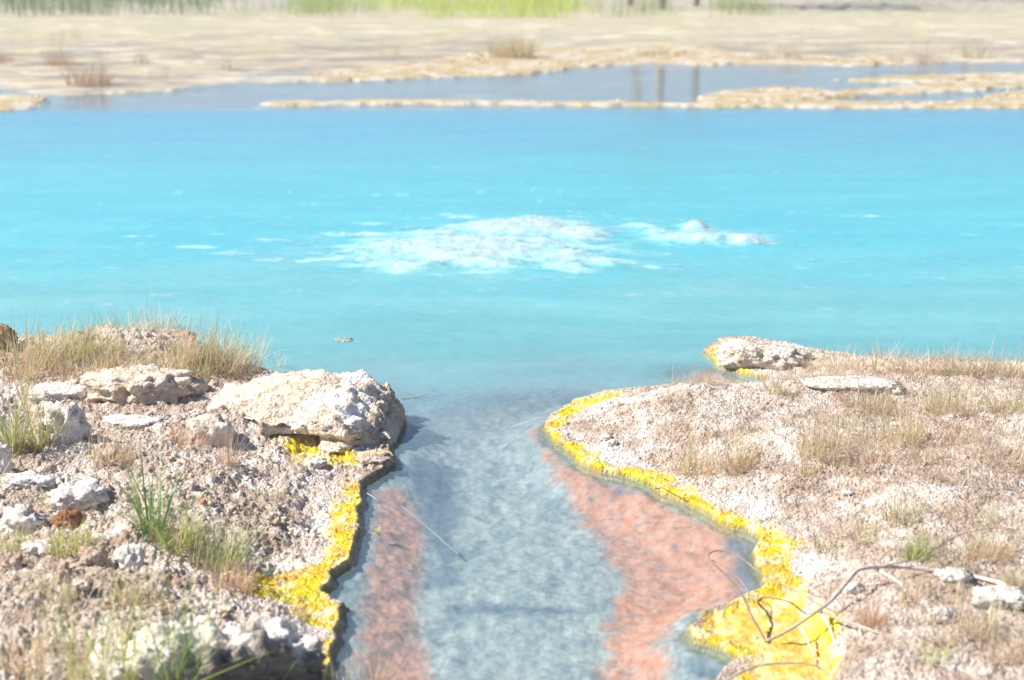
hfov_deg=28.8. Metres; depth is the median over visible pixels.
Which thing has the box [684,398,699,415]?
grass tuft
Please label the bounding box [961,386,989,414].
grass tuft
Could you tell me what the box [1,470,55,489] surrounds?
rock
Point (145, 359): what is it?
grass tuft
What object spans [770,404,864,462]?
grass tuft
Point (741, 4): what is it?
meadow grass
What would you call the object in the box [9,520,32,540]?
grass tuft
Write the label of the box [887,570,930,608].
grass tuft
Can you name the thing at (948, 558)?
grass tuft
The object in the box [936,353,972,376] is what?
grass tuft
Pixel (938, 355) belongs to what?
grass tuft
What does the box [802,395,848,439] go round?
grass tuft
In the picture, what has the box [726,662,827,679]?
dead branch
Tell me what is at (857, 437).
grass tuft
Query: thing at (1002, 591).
rock
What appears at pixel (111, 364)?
grass tuft
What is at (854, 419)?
grass tuft
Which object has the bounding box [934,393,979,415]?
grass tuft
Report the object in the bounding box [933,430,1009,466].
grass tuft
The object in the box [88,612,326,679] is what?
boulder
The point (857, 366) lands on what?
grass tuft
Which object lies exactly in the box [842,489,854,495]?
rock
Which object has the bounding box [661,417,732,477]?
grass tuft
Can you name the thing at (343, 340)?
rock
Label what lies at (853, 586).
rock
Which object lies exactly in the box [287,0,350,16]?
meadow grass
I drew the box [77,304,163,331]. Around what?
grass tuft
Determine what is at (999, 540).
grass tuft
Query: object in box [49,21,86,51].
meadow grass
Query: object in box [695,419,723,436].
grass tuft
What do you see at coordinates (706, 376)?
grass tuft
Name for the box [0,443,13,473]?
rock
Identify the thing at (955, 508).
grass tuft
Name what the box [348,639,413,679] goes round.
grass tuft
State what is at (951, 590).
grass tuft
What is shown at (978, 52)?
dry shrub
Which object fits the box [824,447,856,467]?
grass tuft
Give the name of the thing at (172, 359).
grass tuft
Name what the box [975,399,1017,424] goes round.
grass tuft
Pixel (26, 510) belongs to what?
rock
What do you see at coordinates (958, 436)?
grass tuft
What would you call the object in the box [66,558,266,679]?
grass tuft
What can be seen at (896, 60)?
dry shrub
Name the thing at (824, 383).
rock
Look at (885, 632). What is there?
grass tuft
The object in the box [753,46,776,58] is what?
dry shrub
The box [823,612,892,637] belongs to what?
dead branch
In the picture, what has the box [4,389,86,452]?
grass tuft
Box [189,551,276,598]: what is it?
grass tuft
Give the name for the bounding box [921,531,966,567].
grass tuft
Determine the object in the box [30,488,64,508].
grass tuft
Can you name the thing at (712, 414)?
grass tuft
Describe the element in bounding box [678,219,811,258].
boiling foam
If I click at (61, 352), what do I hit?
grass tuft
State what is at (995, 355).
grass tuft
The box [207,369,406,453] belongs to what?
boulder
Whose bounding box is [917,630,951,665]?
grass tuft
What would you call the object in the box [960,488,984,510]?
grass tuft
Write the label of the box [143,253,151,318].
grass tuft
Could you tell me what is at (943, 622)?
grass tuft
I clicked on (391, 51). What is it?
dry shrub
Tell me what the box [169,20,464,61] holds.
meadow grass
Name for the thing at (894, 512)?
grass tuft
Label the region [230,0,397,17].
reed grass
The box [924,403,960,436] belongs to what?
grass tuft
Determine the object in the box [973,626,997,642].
grass tuft
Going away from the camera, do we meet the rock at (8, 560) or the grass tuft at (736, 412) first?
the rock at (8, 560)
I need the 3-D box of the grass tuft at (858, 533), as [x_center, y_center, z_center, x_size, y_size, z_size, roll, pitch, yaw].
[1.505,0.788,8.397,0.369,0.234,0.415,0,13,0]
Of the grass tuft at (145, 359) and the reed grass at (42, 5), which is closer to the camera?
the grass tuft at (145, 359)
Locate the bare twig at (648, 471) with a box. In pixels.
[627,463,672,482]
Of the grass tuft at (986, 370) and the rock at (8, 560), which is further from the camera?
the grass tuft at (986, 370)
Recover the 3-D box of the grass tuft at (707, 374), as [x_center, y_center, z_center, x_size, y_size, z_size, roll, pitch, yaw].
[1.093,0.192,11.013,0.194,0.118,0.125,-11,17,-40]
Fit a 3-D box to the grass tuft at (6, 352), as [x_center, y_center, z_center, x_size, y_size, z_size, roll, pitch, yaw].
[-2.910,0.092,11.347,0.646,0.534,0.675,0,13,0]
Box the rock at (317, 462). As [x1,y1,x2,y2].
[303,457,327,467]
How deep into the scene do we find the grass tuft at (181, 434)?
9.93 m
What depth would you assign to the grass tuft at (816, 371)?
10.70 m
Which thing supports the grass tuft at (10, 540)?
on the ground at (570, 562)
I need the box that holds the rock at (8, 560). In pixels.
[0,551,23,572]
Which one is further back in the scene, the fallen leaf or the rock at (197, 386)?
the rock at (197, 386)
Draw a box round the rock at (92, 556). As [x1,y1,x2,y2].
[77,545,108,566]
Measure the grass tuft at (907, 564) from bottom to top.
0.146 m
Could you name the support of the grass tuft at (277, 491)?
on the ground at (570, 562)
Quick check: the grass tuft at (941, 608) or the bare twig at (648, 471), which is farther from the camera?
the bare twig at (648, 471)
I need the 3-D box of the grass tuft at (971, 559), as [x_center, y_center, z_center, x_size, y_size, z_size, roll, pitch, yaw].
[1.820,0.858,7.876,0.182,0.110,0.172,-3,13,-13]
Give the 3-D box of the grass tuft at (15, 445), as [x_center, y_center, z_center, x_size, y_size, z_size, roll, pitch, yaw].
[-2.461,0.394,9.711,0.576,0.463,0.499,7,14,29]
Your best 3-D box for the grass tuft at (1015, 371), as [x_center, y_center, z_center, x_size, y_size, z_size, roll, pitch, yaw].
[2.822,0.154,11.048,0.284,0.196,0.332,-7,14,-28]
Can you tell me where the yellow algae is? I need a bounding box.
[232,346,836,677]
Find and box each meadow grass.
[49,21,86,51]
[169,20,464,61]
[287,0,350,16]
[341,0,602,18]
[591,0,672,17]
[649,20,1017,40]
[702,0,791,16]
[810,0,1011,14]
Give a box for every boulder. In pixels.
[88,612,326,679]
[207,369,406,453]
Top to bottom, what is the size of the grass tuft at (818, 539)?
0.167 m
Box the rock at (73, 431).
[41,400,91,444]
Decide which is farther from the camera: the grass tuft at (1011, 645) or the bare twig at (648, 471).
the bare twig at (648, 471)
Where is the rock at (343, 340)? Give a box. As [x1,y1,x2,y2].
[333,338,353,341]
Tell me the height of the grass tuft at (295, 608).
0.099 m
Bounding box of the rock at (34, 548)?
[19,537,56,556]
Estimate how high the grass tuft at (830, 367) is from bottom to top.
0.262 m
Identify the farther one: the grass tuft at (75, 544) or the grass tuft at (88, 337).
the grass tuft at (88, 337)
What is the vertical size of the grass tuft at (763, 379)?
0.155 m
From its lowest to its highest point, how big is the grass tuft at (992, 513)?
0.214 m
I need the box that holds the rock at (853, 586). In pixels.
[842,581,864,594]
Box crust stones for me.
[5,47,1020,107]
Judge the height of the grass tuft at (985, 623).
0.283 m
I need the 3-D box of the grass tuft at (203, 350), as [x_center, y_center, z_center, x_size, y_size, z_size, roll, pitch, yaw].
[-1.794,0.102,11.489,0.784,0.656,0.746,7,14,28]
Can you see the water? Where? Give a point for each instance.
(890, 229)
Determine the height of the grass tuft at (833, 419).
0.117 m
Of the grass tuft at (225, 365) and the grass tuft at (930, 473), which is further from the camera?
the grass tuft at (225, 365)
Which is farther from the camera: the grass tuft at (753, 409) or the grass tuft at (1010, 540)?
the grass tuft at (753, 409)
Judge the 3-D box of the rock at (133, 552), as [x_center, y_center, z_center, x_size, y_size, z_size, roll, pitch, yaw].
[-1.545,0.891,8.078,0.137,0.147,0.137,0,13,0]
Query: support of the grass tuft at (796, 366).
on the ground at (570, 562)
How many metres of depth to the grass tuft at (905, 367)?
11.13 m
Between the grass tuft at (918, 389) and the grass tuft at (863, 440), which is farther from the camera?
the grass tuft at (918, 389)
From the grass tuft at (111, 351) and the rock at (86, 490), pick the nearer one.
the rock at (86, 490)
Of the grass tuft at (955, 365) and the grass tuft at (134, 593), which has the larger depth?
the grass tuft at (955, 365)
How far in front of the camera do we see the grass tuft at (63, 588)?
7.42 m
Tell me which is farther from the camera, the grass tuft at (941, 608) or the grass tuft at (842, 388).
the grass tuft at (842, 388)
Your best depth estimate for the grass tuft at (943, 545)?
8.02 m
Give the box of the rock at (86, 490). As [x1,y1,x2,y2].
[44,477,109,511]
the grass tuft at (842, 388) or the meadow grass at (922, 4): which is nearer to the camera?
the grass tuft at (842, 388)
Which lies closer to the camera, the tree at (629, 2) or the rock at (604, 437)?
the rock at (604, 437)
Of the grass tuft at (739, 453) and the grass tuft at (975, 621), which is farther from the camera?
the grass tuft at (739, 453)
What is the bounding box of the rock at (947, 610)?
[927,605,957,624]
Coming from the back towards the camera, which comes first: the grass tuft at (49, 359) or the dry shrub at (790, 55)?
the dry shrub at (790, 55)
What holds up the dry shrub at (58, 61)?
on the ground at (570, 562)
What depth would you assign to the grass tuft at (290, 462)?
9.64 m
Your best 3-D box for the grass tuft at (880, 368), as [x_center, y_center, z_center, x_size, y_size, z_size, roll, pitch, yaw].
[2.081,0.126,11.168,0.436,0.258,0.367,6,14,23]
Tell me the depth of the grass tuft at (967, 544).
8.04 m
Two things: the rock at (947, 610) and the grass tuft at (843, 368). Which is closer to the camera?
the rock at (947, 610)
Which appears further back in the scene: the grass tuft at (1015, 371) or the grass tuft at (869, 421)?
the grass tuft at (1015, 371)
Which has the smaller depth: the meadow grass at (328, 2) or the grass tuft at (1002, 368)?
the grass tuft at (1002, 368)
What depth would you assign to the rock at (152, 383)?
10.64 m
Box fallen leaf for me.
[371,518,382,531]
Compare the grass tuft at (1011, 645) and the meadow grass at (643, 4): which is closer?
the grass tuft at (1011, 645)
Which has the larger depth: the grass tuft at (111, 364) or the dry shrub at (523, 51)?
the dry shrub at (523, 51)
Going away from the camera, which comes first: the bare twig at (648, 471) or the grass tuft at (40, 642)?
the grass tuft at (40, 642)
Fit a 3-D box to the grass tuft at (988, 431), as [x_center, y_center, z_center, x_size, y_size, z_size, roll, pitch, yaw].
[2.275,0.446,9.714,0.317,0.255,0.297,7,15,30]
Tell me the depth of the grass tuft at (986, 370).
11.04 m
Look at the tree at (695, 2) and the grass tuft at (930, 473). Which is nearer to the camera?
the grass tuft at (930, 473)
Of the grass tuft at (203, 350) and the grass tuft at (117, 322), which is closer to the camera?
the grass tuft at (203, 350)
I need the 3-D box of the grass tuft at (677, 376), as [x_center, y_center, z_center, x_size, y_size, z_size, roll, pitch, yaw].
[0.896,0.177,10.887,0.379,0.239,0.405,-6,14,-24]
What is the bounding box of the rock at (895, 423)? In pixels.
[889,421,902,426]
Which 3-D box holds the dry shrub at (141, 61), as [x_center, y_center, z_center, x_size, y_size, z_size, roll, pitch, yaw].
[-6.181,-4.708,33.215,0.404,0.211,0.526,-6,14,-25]
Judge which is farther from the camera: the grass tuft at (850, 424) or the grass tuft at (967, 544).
the grass tuft at (850, 424)
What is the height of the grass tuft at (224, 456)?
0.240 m
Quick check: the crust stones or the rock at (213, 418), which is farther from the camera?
the crust stones
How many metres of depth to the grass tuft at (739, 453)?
9.53 m
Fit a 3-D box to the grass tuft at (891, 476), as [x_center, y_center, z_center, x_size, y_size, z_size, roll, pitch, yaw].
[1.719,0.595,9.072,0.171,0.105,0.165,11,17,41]
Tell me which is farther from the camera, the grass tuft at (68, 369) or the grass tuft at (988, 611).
the grass tuft at (68, 369)
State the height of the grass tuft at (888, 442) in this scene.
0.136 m
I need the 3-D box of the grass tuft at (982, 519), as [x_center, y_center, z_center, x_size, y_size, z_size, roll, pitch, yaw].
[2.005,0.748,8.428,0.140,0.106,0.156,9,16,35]
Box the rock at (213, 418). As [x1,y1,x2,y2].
[186,412,236,446]
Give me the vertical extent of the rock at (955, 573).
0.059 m
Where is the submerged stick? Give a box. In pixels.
[401,505,458,554]
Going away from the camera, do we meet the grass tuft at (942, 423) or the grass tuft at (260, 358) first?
the grass tuft at (942, 423)
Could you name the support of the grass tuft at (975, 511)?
on the ground at (570, 562)
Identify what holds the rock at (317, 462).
on the ground at (570, 562)
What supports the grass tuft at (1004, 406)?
on the ground at (570, 562)
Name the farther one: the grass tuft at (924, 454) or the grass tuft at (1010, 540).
the grass tuft at (924, 454)
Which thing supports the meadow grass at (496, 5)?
on the ground at (570, 562)
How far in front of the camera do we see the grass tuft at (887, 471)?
9.17 m
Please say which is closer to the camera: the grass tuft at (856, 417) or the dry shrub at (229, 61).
the grass tuft at (856, 417)
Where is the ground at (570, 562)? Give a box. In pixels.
[0,0,1023,679]
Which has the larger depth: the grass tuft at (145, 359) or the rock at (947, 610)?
the grass tuft at (145, 359)
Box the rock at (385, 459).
[355,452,394,466]
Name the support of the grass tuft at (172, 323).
on the ground at (570, 562)
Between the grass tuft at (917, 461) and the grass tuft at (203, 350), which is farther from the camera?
the grass tuft at (203, 350)
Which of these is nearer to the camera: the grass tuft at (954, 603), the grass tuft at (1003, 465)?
the grass tuft at (954, 603)
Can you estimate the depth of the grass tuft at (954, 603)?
7.40 m
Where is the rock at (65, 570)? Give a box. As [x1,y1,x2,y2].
[54,561,72,583]
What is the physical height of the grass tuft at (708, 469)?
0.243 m
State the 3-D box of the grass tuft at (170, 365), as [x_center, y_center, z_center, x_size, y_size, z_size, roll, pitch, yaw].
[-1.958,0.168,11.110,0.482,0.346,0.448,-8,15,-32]
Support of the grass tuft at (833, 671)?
on the ground at (570, 562)
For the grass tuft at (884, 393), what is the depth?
10.36 m
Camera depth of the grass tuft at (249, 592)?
7.86 m
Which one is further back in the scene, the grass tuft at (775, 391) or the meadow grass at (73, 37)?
the meadow grass at (73, 37)
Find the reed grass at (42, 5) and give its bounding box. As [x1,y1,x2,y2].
[0,0,247,16]
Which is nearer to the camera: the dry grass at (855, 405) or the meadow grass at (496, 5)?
the dry grass at (855, 405)
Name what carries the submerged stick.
on the ground at (570, 562)
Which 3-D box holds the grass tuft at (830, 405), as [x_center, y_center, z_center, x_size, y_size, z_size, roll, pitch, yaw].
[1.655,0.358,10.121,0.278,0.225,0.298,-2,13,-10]
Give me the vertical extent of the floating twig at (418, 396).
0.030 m
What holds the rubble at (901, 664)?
on the ground at (570, 562)
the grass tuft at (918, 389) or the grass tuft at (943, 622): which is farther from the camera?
the grass tuft at (918, 389)
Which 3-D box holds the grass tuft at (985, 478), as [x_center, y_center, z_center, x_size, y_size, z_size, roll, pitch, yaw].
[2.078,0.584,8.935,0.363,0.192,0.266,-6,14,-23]
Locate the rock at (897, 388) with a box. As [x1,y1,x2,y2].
[873,383,902,394]
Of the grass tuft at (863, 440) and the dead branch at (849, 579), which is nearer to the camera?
the dead branch at (849, 579)
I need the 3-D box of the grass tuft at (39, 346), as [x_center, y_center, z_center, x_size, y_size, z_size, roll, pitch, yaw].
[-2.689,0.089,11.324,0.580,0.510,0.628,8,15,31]
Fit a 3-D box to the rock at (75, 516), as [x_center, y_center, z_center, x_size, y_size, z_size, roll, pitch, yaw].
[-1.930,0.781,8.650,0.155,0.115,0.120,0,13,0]
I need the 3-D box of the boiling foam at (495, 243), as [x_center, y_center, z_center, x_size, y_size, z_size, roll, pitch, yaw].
[-0.183,-0.779,16.038,5.232,0.090,4.125,0,13,0]
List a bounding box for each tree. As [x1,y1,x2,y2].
[624,0,633,6]
[656,0,666,9]
[690,0,699,5]
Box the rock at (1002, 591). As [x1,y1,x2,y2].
[970,585,1023,610]
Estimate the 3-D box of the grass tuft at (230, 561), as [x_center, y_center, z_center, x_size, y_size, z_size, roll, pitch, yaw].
[-1.260,0.902,8.267,0.639,0.457,0.692,5,13,19]
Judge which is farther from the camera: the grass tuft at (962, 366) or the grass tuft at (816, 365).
the grass tuft at (816, 365)
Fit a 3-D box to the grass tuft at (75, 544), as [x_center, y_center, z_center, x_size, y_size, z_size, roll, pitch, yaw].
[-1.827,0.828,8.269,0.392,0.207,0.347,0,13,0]
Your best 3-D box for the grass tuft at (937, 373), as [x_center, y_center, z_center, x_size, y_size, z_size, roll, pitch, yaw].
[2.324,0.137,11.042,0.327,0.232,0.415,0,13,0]
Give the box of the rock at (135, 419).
[101,414,171,428]
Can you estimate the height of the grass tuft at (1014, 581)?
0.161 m
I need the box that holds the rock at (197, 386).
[187,377,209,395]
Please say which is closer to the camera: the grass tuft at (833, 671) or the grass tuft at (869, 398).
the grass tuft at (833, 671)
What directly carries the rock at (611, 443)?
on the ground at (570, 562)
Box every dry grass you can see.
[0,315,328,652]
[614,338,1023,679]
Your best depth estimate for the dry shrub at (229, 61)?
32.00 m
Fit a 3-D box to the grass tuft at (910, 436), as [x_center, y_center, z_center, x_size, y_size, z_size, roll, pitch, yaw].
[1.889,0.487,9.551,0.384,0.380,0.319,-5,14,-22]
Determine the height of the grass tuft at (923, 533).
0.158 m
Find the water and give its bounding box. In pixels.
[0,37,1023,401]
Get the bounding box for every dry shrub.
[0,49,14,62]
[34,43,82,66]
[54,57,122,86]
[92,48,111,54]
[129,52,150,63]
[147,65,174,80]
[217,54,242,70]
[375,43,407,54]
[482,29,541,58]
[638,46,685,57]
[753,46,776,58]
[767,29,807,59]
[886,55,905,62]
[906,34,956,65]
[950,33,1010,58]
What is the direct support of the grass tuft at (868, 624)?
on the ground at (570, 562)
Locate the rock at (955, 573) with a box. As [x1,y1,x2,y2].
[933,567,971,583]
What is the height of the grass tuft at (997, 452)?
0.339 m
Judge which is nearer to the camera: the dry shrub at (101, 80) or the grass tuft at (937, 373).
the grass tuft at (937, 373)
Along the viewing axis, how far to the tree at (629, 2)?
48.28 m
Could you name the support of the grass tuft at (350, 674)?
on the ground at (570, 562)
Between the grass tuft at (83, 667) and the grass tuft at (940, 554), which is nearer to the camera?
the grass tuft at (83, 667)
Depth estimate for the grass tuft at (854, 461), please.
9.28 m
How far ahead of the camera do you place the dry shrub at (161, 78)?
30.37 m
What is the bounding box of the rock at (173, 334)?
[157,329,195,342]
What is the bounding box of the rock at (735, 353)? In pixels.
[712,338,814,370]
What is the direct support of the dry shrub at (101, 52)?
on the ground at (570, 562)
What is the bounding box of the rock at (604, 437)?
[600,433,611,440]
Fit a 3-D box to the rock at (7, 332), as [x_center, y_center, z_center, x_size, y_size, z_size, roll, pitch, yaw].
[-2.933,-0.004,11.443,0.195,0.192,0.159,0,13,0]
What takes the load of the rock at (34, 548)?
on the ground at (570, 562)
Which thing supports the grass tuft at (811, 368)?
on the ground at (570, 562)
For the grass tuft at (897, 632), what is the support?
on the ground at (570, 562)
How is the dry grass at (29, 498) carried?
on the ground at (570, 562)
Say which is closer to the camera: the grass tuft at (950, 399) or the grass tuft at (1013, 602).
the grass tuft at (1013, 602)
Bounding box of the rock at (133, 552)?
[114,542,146,569]
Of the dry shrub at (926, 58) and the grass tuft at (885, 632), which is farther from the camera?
the dry shrub at (926, 58)
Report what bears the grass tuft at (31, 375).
on the ground at (570, 562)
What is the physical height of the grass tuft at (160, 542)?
0.372 m
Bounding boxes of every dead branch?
[707,527,1018,664]
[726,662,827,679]
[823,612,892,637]
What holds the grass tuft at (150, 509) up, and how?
on the ground at (570, 562)
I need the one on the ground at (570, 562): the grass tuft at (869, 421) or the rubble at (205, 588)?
the rubble at (205, 588)
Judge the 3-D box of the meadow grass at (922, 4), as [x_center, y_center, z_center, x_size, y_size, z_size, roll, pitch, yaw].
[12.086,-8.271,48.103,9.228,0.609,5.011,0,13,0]
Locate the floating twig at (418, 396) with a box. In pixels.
[401,389,436,398]
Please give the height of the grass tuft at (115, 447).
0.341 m
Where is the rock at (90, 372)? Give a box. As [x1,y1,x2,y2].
[80,368,107,393]
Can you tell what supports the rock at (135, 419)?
on the ground at (570, 562)
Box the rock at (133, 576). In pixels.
[121,573,149,582]
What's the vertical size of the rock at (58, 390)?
0.100 m
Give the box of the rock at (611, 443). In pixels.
[606,439,617,447]
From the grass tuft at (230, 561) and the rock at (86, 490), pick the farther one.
the rock at (86, 490)
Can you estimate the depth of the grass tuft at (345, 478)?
9.49 m
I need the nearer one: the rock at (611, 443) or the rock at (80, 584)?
the rock at (80, 584)
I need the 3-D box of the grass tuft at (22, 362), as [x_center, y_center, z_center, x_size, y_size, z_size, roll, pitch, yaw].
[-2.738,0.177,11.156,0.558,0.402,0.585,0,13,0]
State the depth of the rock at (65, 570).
7.63 m
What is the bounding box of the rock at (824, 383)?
[801,375,899,389]
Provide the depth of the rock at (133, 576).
7.75 m
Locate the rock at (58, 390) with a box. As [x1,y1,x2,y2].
[25,381,86,401]
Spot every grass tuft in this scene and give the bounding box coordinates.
[0,280,84,405]
[0,311,76,367]
[0,320,47,363]
[0,339,52,382]
[0,347,72,385]
[0,376,73,455]
[0,513,40,555]
[0,564,121,679]
[1,333,94,378]
[1,549,214,679]
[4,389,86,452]
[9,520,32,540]
[16,565,85,607]
[18,309,117,376]
[28,554,47,566]
[29,515,115,561]
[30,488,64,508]
[40,307,147,361]
[44,343,114,379]
[56,316,145,365]
[60,419,151,465]
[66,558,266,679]
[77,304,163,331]
[78,338,151,371]
[82,443,227,551]
[93,303,165,331]
[101,332,199,367]
[103,551,177,607]
[115,489,218,561]
[118,342,195,375]
[120,297,197,330]
[137,316,221,374]
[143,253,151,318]
[144,300,254,366]
[144,411,218,448]
[146,336,223,380]
[150,500,288,573]
[165,318,265,379]
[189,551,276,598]
[192,313,267,368]
[198,419,255,466]
[204,322,283,378]
[236,583,259,599]
[258,482,288,501]
[264,445,313,472]
[269,352,288,368]
[287,590,317,616]
[329,657,355,679]
[333,460,364,490]
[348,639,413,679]
[648,363,704,386]
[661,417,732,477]
[678,436,754,483]
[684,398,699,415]
[691,367,717,383]
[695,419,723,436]
[697,367,716,381]
[698,411,781,483]
[701,402,721,423]
[733,400,749,416]
[740,400,765,416]
[750,367,784,390]
[755,361,804,395]
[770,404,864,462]
[773,354,812,371]
[778,633,874,679]
[786,449,831,477]
[792,403,826,433]
[794,347,837,370]
[796,359,824,376]
[800,352,839,381]
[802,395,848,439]
[809,402,830,422]
[809,530,849,555]
[816,408,851,425]
[819,402,872,446]
[820,339,862,372]
[822,435,874,475]
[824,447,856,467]
[826,388,846,417]
[826,398,884,430]
[829,394,867,432]
[830,379,855,395]
[832,584,911,634]
[834,360,857,375]
[838,372,911,415]
[839,414,877,447]
[840,499,889,544]
[841,405,890,436]
[841,424,911,467]
[843,345,879,373]
[844,339,904,375]
[845,418,884,447]
[855,395,962,447]
[858,477,939,525]
[862,381,902,410]
[863,456,900,478]
[871,399,933,452]
[873,613,923,649]
[873,624,897,639]
[875,462,911,484]
[880,435,898,452]
[881,469,902,483]
[883,550,932,578]
[886,345,930,373]
[886,520,949,563]
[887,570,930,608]
[895,522,962,560]
[896,426,963,464]
[897,355,996,416]
[900,584,989,645]
[901,518,997,561]
[902,443,941,465]
[906,345,952,377]
[906,387,945,414]
[907,507,945,555]
[908,444,944,466]
[908,558,980,610]
[909,376,933,396]
[912,451,955,484]
[913,579,987,629]
[916,343,951,360]
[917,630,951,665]
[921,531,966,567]
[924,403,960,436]
[925,479,998,523]
[925,575,972,624]
[926,539,972,568]
[926,560,950,592]
[929,345,984,374]
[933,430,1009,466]
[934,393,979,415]
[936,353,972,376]
[939,412,998,446]
[940,339,975,375]
[941,582,1023,642]
[942,454,999,487]
[942,516,1023,566]
[949,430,965,450]
[949,607,1003,632]
[951,599,1023,668]
[958,419,1023,469]
[958,589,1011,625]
[959,329,1010,369]
[959,545,985,570]
[960,343,1010,377]
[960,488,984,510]
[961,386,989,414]
[961,405,1004,444]
[961,499,989,521]
[965,376,1023,420]
[969,509,997,527]
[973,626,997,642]
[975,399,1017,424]
[976,492,1023,528]
[976,505,1022,558]
[977,442,1023,486]
[980,354,1017,375]
[987,557,1023,588]
[991,512,1023,558]
[995,453,1015,477]
[998,570,1023,620]
[999,354,1023,377]
[1002,392,1020,411]
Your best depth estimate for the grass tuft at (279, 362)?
12.05 m
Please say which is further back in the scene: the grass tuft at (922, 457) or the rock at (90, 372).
the rock at (90, 372)
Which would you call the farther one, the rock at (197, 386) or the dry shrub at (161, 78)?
the dry shrub at (161, 78)
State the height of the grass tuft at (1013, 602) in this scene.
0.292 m
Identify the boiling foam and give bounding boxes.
[343,214,599,265]
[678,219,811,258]
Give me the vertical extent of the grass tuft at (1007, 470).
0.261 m
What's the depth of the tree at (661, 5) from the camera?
47.31 m
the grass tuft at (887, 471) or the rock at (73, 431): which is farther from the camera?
the rock at (73, 431)
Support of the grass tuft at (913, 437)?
on the ground at (570, 562)
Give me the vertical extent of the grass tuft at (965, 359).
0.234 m
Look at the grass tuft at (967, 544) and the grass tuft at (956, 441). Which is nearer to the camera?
the grass tuft at (967, 544)
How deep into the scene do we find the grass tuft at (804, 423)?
9.81 m
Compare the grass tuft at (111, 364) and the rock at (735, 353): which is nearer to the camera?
the grass tuft at (111, 364)
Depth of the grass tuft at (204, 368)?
11.31 m
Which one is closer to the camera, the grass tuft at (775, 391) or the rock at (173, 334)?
the grass tuft at (775, 391)
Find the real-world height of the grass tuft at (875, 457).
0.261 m
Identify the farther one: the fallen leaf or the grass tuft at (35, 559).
the fallen leaf
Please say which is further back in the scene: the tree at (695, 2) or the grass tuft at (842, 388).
the tree at (695, 2)
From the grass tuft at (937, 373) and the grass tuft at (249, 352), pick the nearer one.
the grass tuft at (937, 373)
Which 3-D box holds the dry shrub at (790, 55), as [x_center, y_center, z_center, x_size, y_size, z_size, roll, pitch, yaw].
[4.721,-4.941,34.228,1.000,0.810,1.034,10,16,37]
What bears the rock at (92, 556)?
on the ground at (570, 562)
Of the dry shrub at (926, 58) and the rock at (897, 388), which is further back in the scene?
the dry shrub at (926, 58)
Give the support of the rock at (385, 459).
on the ground at (570, 562)
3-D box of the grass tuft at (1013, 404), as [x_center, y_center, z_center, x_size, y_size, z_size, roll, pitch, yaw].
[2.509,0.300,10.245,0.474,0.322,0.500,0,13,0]
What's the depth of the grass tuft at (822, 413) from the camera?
10.11 m
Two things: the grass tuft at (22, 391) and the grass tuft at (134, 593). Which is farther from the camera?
the grass tuft at (22, 391)
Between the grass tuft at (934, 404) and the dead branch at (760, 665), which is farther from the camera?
the grass tuft at (934, 404)
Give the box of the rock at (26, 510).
[0,503,46,538]
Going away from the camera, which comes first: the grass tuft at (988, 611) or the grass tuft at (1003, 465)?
the grass tuft at (988, 611)
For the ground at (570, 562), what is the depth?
9.50 m
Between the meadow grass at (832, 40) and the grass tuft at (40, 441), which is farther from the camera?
the meadow grass at (832, 40)
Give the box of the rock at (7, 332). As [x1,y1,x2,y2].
[0,323,18,350]
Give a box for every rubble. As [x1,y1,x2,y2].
[0,327,384,679]
[561,337,1023,679]
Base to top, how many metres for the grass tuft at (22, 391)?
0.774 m
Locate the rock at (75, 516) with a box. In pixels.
[49,508,83,528]
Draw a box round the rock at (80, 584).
[72,578,90,590]
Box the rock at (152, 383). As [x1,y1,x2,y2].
[81,363,195,405]
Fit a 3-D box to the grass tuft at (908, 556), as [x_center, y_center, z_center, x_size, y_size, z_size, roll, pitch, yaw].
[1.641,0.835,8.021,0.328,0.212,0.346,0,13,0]
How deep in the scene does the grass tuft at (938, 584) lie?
7.64 m
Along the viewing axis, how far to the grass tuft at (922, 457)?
9.41 m
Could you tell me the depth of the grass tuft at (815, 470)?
9.35 m
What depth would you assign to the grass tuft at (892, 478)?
9.01 m
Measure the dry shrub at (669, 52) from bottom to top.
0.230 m
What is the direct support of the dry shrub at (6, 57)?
on the ground at (570, 562)
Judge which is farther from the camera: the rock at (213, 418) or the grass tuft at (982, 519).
the rock at (213, 418)
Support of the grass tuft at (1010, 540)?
on the rubble at (901, 664)

